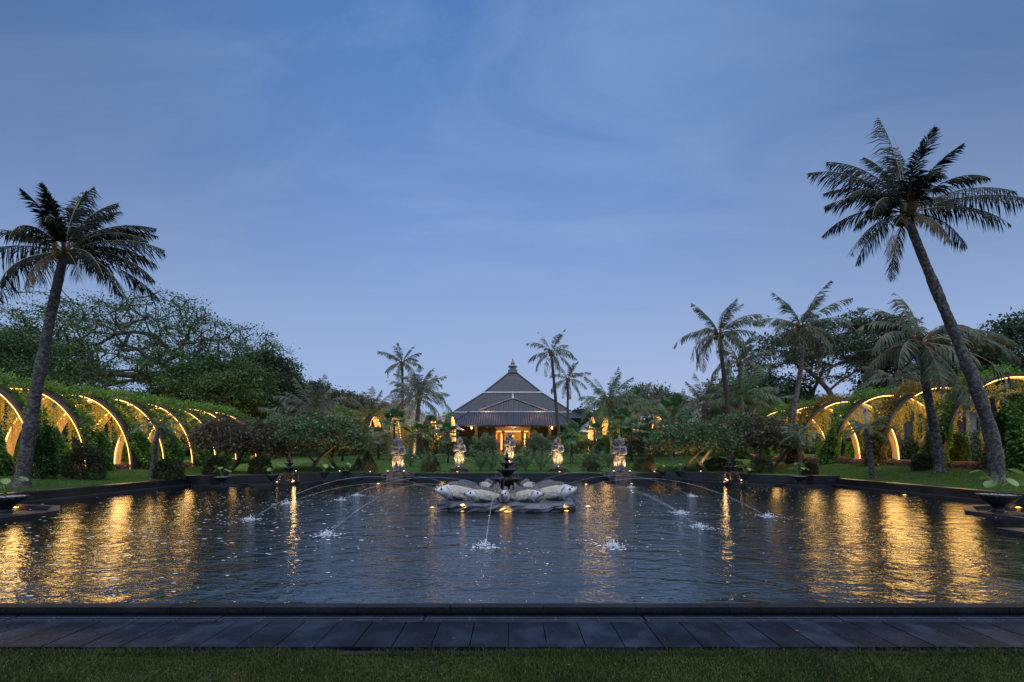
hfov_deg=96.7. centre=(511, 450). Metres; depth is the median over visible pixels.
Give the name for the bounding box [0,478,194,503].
pool wall
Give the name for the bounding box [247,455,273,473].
shrub
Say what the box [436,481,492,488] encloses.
stone fish
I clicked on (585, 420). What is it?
distant trees
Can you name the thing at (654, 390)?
broadleaf tree
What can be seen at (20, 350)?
broadleaf tree
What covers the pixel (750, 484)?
basin rim
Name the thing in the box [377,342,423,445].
coconut palm
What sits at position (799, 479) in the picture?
stone urn
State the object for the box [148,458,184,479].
shrub
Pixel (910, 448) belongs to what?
tall hedge
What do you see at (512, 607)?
pool coping
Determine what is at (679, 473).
stone urn
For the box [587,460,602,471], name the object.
shrub
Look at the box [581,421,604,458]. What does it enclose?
fan palm
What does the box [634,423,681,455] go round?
shrub
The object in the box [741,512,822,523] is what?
water jet
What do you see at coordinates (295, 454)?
shrub
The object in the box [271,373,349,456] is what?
coconut palm
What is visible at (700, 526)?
water jet
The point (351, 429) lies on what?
flowering tree
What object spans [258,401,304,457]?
coconut palm
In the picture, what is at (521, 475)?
pool wall
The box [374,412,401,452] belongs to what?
climbing vine
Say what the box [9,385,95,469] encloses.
garden arch
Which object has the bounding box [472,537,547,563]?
water jet
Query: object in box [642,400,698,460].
coconut palm
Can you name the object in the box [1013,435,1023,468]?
garden arch
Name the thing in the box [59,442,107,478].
shrub
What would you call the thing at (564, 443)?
shrub
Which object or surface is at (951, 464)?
hedge
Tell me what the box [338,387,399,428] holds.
coconut palm
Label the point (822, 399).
climbing vine
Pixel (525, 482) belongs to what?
stone fish
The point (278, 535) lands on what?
foam
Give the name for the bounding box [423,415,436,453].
garden arch
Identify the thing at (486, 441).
shrub
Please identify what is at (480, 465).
young palm
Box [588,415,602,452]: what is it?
garden arch
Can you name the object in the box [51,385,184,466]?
climbing vine
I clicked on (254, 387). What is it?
broadleaf tree
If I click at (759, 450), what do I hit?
shrub
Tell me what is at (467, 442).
shrub
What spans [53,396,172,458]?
garden arch
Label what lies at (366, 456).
shrub
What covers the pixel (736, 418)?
flowering tree
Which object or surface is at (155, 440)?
palm tree
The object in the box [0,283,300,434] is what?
broadleaf tree
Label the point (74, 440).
tall hedge
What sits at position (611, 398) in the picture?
coconut palm
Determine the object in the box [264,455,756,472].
grass
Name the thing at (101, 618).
drain grate
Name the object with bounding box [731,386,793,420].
coconut palm
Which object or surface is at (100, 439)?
climbing vine
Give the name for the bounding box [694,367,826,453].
broadleaf tree
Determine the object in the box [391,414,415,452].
shrub
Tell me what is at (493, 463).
young palm
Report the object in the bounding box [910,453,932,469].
shrub
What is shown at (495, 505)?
fountain island
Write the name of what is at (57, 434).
climbing vine
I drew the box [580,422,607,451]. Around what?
building
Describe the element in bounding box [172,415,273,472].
flowering tree
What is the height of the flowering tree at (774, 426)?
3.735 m
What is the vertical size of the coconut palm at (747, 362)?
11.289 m
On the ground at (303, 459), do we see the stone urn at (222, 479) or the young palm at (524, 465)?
the young palm at (524, 465)
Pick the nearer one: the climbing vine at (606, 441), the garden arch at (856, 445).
the garden arch at (856, 445)
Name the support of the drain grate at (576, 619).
on the pavement
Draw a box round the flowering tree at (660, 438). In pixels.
[643,419,724,471]
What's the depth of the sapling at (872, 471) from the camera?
19.45 m
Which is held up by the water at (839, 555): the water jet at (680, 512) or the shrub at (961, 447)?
the water jet at (680, 512)
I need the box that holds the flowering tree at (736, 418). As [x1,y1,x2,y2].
[707,409,777,468]
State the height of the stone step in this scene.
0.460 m
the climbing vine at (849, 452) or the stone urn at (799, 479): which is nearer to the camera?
the stone urn at (799, 479)
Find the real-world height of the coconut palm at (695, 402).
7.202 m
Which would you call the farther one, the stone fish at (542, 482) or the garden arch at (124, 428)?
the garden arch at (124, 428)
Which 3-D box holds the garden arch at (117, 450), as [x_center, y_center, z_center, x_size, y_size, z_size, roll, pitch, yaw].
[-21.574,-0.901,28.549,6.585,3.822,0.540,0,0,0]
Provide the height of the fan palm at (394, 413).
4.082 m
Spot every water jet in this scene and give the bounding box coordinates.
[219,515,293,522]
[278,527,366,543]
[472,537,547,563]
[572,537,680,554]
[673,510,700,514]
[677,522,727,533]
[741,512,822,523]
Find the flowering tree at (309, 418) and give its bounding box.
[259,409,356,471]
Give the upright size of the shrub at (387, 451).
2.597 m
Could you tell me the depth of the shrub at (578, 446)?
39.53 m
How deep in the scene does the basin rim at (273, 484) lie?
20.31 m
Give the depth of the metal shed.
79.96 m
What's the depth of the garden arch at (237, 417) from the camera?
32.75 m
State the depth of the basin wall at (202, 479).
22.26 m
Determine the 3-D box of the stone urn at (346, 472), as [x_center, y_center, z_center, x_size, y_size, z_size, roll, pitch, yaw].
[-8.870,1.275,24.300,0.497,0.450,0.497,0,0,0]
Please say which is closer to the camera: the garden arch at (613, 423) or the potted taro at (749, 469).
the potted taro at (749, 469)
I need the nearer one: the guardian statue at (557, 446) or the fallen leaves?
the fallen leaves
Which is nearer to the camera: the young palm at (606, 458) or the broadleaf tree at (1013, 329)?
the young palm at (606, 458)
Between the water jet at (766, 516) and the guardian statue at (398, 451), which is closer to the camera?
the water jet at (766, 516)
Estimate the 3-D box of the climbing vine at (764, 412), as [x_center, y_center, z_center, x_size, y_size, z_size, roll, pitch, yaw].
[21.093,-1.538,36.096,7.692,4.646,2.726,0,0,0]
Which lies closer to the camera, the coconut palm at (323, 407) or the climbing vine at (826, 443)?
the climbing vine at (826, 443)
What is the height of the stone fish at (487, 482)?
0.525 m
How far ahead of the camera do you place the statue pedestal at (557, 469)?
26.01 m
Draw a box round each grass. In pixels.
[0,463,1023,492]
[0,643,1023,681]
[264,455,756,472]
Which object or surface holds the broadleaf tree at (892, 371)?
on the ground at (303, 459)
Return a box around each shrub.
[31,419,60,478]
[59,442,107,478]
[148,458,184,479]
[201,454,229,475]
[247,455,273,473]
[268,417,330,456]
[297,447,356,457]
[338,424,376,455]
[349,454,365,471]
[357,450,375,468]
[358,427,400,455]
[363,456,378,471]
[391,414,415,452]
[405,422,445,453]
[420,460,436,471]
[428,455,441,471]
[443,436,479,455]
[468,432,500,456]
[503,440,522,453]
[514,455,525,464]
[520,430,553,455]
[539,435,570,454]
[562,429,584,453]
[573,438,600,453]
[579,456,596,471]
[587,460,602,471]
[608,418,627,447]
[624,422,664,455]
[632,456,649,469]
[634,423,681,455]
[639,454,658,471]
[683,448,757,455]
[691,456,748,469]
[723,446,785,453]
[748,456,773,473]
[798,461,819,475]
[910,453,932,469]
[919,435,925,453]
[948,432,971,461]
[978,391,1023,468]
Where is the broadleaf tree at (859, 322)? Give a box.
[773,307,935,431]
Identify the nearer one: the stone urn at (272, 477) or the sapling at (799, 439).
the stone urn at (272, 477)
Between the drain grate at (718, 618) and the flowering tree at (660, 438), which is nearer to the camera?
the drain grate at (718, 618)
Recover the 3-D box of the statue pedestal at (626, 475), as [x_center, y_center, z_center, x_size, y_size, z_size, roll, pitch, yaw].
[5.646,1.603,23.799,1.472,1.094,1.537,0,0,0]
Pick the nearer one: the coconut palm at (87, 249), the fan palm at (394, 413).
the coconut palm at (87, 249)
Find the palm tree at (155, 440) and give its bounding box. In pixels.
[129,414,186,479]
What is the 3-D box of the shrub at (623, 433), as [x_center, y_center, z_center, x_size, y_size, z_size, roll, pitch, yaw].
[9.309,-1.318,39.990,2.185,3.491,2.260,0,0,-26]
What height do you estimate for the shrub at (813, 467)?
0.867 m
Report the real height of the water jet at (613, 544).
0.672 m
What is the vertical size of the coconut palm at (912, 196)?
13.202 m
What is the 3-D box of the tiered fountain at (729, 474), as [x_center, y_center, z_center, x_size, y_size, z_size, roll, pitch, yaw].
[10.823,0.830,22.607,0.887,1.360,0.895,0,0,0]
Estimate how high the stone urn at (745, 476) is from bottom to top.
0.550 m
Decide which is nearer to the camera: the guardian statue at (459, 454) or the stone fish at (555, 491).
the stone fish at (555, 491)
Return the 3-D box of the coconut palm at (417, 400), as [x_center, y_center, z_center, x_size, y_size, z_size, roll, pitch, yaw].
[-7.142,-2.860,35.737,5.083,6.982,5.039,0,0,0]
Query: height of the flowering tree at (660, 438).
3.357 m
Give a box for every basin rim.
[191,478,362,486]
[662,478,832,486]
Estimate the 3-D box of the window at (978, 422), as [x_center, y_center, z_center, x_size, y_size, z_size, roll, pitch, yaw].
[40.500,-1.465,38.748,1.806,2.851,0.105,0,0,0]
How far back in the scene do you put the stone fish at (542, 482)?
13.73 m
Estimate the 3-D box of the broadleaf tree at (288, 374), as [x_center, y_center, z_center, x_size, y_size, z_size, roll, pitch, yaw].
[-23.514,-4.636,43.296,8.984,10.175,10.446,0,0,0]
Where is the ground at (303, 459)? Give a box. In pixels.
[0,452,1023,681]
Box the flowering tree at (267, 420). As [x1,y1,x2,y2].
[250,411,328,465]
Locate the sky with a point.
(460, 183)
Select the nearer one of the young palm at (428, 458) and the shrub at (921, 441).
the shrub at (921, 441)
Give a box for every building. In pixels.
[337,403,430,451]
[436,417,464,445]
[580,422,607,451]
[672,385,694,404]
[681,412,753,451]
[863,385,998,442]
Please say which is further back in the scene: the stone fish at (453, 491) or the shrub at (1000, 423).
the shrub at (1000, 423)
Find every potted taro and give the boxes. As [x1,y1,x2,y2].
[0,476,28,496]
[213,466,232,476]
[263,464,281,474]
[315,461,333,471]
[734,463,753,472]
[788,462,809,475]
[969,468,1023,494]
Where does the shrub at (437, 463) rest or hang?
on the ground at (303, 459)
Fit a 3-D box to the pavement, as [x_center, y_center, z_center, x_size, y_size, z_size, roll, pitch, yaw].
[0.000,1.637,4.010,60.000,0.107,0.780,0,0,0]
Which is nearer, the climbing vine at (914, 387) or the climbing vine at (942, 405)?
the climbing vine at (942, 405)
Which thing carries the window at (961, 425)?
in the building at (974, 419)
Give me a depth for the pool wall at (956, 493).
15.97 m
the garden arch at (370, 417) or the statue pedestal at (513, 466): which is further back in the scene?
the garden arch at (370, 417)
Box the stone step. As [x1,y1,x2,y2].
[996,528,1023,536]
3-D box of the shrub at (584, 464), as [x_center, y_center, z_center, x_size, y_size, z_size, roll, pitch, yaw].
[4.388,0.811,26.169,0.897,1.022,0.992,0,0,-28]
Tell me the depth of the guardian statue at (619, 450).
23.72 m
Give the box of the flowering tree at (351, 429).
[298,414,375,470]
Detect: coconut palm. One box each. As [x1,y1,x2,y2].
[0,182,165,488]
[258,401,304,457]
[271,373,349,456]
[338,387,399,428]
[373,388,420,445]
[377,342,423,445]
[386,370,452,457]
[391,365,446,453]
[526,329,576,453]
[550,361,590,453]
[577,368,643,456]
[599,382,662,455]
[632,387,681,451]
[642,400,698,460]
[671,372,739,455]
[673,298,769,458]
[695,362,784,452]
[711,331,776,400]
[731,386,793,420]
[752,281,853,462]
[806,117,1023,483]
[853,361,936,432]
[855,292,1020,473]
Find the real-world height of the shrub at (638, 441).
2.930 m
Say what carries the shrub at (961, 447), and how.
on the ground at (303, 459)
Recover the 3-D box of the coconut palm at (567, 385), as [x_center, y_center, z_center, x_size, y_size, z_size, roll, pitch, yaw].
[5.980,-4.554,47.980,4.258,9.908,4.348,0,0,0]
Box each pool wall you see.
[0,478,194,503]
[363,473,660,478]
[829,478,1023,506]
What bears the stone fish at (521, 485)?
on the fountain island
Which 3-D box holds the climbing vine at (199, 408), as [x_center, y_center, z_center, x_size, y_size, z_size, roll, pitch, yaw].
[-21.602,-1.160,29.325,7.834,4.476,2.355,0,0,0]
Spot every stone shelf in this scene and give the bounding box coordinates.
[0,504,60,520]
[963,503,1023,520]
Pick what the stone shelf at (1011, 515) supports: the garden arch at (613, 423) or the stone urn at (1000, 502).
the stone urn at (1000, 502)
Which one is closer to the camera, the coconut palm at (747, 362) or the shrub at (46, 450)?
the shrub at (46, 450)
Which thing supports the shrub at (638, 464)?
on the ground at (303, 459)
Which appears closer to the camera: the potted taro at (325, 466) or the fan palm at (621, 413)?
the potted taro at (325, 466)
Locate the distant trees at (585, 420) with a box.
[1,388,846,451]
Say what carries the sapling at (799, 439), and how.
on the ground at (303, 459)
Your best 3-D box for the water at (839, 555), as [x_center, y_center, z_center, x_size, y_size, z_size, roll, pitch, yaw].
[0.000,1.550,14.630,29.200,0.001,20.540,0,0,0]
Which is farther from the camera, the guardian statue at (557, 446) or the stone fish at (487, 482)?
the guardian statue at (557, 446)
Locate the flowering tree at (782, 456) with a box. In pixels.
[746,416,814,467]
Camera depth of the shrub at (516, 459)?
29.88 m
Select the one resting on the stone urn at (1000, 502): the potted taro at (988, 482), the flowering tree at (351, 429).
the potted taro at (988, 482)
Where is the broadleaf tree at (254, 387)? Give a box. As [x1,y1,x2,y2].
[131,347,287,454]
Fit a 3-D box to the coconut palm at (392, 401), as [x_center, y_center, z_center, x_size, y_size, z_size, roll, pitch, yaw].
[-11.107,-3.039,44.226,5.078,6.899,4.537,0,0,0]
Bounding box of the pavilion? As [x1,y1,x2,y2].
[440,358,586,452]
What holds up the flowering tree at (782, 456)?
on the ground at (303, 459)
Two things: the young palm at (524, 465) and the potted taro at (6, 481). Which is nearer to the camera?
the potted taro at (6, 481)
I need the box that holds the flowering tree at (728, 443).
[664,418,752,471]
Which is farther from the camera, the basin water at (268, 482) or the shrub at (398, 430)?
the shrub at (398, 430)
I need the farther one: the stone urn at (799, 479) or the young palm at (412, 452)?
the young palm at (412, 452)
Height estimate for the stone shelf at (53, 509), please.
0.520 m
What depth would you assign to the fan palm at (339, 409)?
32.69 m
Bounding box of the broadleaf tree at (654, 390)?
[591,380,697,446]
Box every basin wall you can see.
[184,472,364,484]
[661,472,840,484]
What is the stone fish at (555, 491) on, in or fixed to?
on the fountain island
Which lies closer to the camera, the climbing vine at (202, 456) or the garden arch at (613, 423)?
the climbing vine at (202, 456)
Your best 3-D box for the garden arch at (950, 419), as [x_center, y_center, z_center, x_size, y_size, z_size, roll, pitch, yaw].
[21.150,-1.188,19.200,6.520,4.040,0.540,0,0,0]
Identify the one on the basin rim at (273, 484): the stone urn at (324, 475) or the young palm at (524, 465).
the stone urn at (324, 475)
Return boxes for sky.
[0,0,1023,448]
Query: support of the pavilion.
on the ground at (303, 459)
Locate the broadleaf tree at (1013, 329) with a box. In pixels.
[968,307,1023,396]
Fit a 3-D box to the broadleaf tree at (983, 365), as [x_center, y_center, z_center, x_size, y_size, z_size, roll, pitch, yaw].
[42.004,-4.647,42.160,11.793,10.304,10.094,0,0,0]
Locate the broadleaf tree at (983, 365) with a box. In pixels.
[901,350,1021,410]
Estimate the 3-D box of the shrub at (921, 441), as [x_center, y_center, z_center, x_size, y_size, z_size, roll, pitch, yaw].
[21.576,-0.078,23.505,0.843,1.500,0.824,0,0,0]
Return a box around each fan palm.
[325,404,357,460]
[365,425,392,458]
[376,406,412,445]
[407,420,434,458]
[422,415,446,456]
[434,422,458,462]
[558,423,585,463]
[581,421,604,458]
[605,408,637,462]
[613,414,648,460]
[651,393,693,456]
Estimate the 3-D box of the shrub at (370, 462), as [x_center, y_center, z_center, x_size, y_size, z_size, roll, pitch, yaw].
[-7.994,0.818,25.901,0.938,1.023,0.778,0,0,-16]
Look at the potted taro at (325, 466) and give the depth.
21.96 m
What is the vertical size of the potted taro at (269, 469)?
0.533 m
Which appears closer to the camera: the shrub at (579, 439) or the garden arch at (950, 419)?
the garden arch at (950, 419)
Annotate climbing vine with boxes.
[0,368,66,473]
[0,405,14,475]
[1,374,118,470]
[2,382,152,468]
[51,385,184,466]
[75,392,210,466]
[110,397,232,465]
[143,399,250,463]
[176,403,268,457]
[352,411,380,453]
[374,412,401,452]
[416,411,434,453]
[435,410,456,453]
[589,410,609,453]
[736,403,823,458]
[759,397,862,458]
[784,390,905,462]
[815,384,940,464]
[859,376,998,465]
[914,360,1023,467]
[989,378,1023,471]
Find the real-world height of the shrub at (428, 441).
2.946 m
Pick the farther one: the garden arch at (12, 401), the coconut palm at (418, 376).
the coconut palm at (418, 376)
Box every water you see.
[0,479,1023,612]
[211,478,355,484]
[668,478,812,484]
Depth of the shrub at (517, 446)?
42.79 m
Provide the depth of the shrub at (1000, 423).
16.90 m
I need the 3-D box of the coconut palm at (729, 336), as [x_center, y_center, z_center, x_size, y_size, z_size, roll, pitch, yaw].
[14.295,-4.575,30.819,4.912,11.060,5.919,0,0,-34]
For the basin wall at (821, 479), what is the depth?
22.35 m
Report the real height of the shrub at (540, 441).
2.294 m
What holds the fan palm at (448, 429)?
on the ground at (303, 459)
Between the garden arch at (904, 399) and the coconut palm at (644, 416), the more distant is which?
the coconut palm at (644, 416)
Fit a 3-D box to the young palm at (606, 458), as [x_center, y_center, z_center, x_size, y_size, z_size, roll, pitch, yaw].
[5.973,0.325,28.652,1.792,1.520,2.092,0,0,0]
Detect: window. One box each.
[954,417,965,432]
[977,417,981,435]
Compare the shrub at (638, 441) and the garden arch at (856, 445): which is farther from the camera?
the shrub at (638, 441)
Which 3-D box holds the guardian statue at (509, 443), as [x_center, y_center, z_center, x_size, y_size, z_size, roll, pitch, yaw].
[-0.134,-0.228,27.574,0.723,1.805,0.760,0,0,31]
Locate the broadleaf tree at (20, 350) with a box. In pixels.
[0,320,118,416]
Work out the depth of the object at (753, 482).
22.23 m
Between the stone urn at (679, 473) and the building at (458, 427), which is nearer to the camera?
the stone urn at (679, 473)
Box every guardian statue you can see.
[390,435,405,471]
[453,437,465,466]
[503,432,515,461]
[551,437,563,466]
[612,435,626,471]
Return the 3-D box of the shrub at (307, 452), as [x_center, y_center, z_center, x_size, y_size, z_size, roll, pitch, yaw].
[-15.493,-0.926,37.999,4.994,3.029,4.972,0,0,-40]
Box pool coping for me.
[0,603,1023,621]
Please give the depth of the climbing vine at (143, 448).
22.42 m
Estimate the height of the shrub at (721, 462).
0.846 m
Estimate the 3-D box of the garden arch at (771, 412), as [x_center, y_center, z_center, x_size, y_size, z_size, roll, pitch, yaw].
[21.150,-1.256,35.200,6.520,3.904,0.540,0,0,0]
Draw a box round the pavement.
[0,621,1023,655]
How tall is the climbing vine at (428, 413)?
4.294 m
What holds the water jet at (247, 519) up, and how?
on the water at (839, 555)
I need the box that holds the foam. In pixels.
[2,487,1006,602]
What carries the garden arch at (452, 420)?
on the ground at (303, 459)
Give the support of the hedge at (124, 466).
on the ground at (303, 459)
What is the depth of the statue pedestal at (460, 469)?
25.95 m
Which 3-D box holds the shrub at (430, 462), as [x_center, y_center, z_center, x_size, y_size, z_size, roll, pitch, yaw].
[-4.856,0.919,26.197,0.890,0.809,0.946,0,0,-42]
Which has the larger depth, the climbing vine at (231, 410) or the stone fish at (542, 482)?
the climbing vine at (231, 410)
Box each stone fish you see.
[434,481,498,500]
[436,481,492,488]
[459,479,493,486]
[464,486,512,502]
[479,479,494,486]
[497,485,515,502]
[498,486,543,502]
[513,479,534,489]
[514,481,577,500]
[518,480,553,487]
[520,481,577,488]
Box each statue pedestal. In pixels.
[381,470,414,480]
[449,467,469,471]
[500,461,518,468]
[547,467,567,471]
[603,470,636,480]
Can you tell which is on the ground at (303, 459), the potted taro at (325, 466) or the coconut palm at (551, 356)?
the coconut palm at (551, 356)
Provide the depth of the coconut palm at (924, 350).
17.81 m
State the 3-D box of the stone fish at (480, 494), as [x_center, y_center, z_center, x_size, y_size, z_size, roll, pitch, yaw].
[-0.630,1.160,12.061,0.500,0.467,1.425,0,0,41]
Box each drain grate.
[0,615,17,620]
[6,615,222,621]
[218,615,423,621]
[425,615,643,623]
[643,615,840,621]
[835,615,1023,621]
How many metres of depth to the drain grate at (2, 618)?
4.34 m
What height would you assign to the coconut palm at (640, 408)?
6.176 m
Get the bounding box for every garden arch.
[0,386,46,473]
[2,392,141,468]
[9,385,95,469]
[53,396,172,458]
[82,402,198,466]
[112,406,222,463]
[143,408,242,462]
[175,412,260,455]
[362,415,382,453]
[383,417,400,453]
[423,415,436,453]
[443,415,455,453]
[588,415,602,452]
[602,416,616,444]
[742,409,825,458]
[766,405,861,458]
[793,400,900,462]
[827,393,939,462]
[873,385,1003,465]
[940,374,1023,455]
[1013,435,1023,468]
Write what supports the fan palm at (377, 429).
on the ground at (303, 459)
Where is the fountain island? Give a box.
[437,497,575,511]
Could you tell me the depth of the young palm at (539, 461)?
26.43 m
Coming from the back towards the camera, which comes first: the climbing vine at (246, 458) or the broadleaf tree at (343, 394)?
the broadleaf tree at (343, 394)
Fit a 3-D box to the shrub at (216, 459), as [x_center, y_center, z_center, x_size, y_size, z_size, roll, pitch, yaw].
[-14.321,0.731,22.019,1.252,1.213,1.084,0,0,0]
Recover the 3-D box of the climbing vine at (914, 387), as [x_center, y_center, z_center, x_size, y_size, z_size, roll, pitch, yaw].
[21.103,-1.490,23.294,7.631,4.809,2.810,0,0,0]
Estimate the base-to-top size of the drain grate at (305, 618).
0.029 m
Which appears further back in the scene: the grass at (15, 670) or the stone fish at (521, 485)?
the stone fish at (521, 485)
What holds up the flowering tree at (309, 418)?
on the ground at (303, 459)
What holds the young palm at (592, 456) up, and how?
on the ground at (303, 459)
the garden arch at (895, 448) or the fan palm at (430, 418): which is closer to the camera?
the garden arch at (895, 448)
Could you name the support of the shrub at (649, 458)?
on the ground at (303, 459)
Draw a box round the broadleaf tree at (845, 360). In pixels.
[732,317,889,438]
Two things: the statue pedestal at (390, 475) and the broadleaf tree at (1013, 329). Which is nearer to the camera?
the statue pedestal at (390, 475)
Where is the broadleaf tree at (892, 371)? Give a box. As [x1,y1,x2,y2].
[845,324,973,403]
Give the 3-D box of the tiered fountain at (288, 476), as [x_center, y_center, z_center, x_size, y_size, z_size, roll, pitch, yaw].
[-10.485,0.830,21.400,0.912,1.360,0.906,0,0,0]
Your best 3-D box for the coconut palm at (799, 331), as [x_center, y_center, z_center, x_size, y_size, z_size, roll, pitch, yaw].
[18.440,-4.712,29.066,5.578,11.240,5.410,0,0,0]
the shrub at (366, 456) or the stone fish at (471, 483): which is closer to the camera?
the stone fish at (471, 483)
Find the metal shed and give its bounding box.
[814,393,879,432]
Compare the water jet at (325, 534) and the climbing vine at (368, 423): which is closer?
the water jet at (325, 534)
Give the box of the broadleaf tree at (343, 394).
[302,386,385,452]
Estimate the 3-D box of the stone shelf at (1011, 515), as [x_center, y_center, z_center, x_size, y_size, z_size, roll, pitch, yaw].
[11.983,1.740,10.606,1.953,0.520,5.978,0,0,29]
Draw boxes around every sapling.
[779,424,822,471]
[840,416,898,477]
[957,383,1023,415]
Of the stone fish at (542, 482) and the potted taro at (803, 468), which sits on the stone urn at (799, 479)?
the potted taro at (803, 468)
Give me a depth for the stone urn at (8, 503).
10.93 m
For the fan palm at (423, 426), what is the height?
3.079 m
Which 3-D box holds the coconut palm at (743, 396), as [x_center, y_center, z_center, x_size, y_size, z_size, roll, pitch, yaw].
[18.667,-3.290,37.127,6.843,7.721,6.249,0,0,0]
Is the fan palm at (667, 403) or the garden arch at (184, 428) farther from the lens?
the fan palm at (667, 403)
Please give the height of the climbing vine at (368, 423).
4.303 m
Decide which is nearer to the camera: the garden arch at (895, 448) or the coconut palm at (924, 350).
the coconut palm at (924, 350)
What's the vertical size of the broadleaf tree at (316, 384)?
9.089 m
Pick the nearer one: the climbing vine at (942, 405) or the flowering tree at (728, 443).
the climbing vine at (942, 405)
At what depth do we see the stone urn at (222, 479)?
20.17 m
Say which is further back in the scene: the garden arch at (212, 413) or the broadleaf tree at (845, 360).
the broadleaf tree at (845, 360)
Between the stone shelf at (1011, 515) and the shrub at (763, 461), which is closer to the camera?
the stone shelf at (1011, 515)
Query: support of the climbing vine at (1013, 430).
attached to the garden arch at (1020, 455)
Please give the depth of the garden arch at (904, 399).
22.15 m
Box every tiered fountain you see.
[279,455,298,482]
[492,452,521,490]
[720,455,738,480]
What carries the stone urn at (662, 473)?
on the basin rim at (750, 484)
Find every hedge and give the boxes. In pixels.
[1,452,292,474]
[2,427,250,462]
[733,453,1005,469]
[773,424,982,461]
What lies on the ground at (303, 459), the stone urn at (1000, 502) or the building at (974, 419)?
the building at (974, 419)
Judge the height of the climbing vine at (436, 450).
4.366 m
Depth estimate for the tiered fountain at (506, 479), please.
13.04 m
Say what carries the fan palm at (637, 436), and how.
on the ground at (303, 459)
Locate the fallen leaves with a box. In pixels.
[6,626,872,681]
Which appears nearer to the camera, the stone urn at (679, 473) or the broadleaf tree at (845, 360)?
the stone urn at (679, 473)
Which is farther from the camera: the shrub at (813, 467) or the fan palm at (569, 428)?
the fan palm at (569, 428)
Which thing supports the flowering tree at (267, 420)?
on the ground at (303, 459)
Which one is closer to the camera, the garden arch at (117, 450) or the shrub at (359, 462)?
the shrub at (359, 462)
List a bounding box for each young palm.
[392,444,422,466]
[412,447,440,466]
[466,449,490,470]
[476,449,502,470]
[511,447,536,470]
[525,450,553,471]
[578,444,603,462]
[594,444,613,466]
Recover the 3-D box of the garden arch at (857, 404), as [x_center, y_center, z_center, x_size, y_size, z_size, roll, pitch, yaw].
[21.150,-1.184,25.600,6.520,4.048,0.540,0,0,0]
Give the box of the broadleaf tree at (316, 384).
[302,376,336,450]
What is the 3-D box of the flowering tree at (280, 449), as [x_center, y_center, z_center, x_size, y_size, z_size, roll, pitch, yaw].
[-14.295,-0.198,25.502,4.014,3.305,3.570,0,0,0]
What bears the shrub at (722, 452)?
on the ground at (303, 459)
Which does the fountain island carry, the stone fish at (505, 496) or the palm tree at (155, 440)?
the stone fish at (505, 496)
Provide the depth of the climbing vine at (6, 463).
16.25 m
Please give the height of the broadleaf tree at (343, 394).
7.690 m
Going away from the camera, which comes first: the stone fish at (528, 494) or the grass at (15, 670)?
the grass at (15, 670)
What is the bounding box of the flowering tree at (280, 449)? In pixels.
[219,418,298,470]
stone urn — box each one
[0,495,29,512]
[213,476,230,484]
[265,474,277,483]
[319,472,328,482]
[341,470,350,478]
[658,471,666,478]
[675,470,684,479]
[739,473,751,482]
[791,476,808,483]
[974,493,1022,512]
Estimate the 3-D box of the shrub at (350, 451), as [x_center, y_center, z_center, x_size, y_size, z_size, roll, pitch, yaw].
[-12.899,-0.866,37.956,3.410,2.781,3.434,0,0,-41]
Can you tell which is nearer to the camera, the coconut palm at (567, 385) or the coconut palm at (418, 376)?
the coconut palm at (418, 376)
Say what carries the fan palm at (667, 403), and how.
on the ground at (303, 459)
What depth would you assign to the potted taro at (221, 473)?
20.28 m
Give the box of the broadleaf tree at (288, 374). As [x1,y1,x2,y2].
[211,345,318,421]
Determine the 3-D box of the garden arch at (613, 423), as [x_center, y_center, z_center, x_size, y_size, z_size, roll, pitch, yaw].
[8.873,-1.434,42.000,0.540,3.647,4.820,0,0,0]
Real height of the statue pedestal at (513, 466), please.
1.098 m
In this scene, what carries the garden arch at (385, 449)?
on the ground at (303, 459)
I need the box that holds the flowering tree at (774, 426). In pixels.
[721,412,810,469]

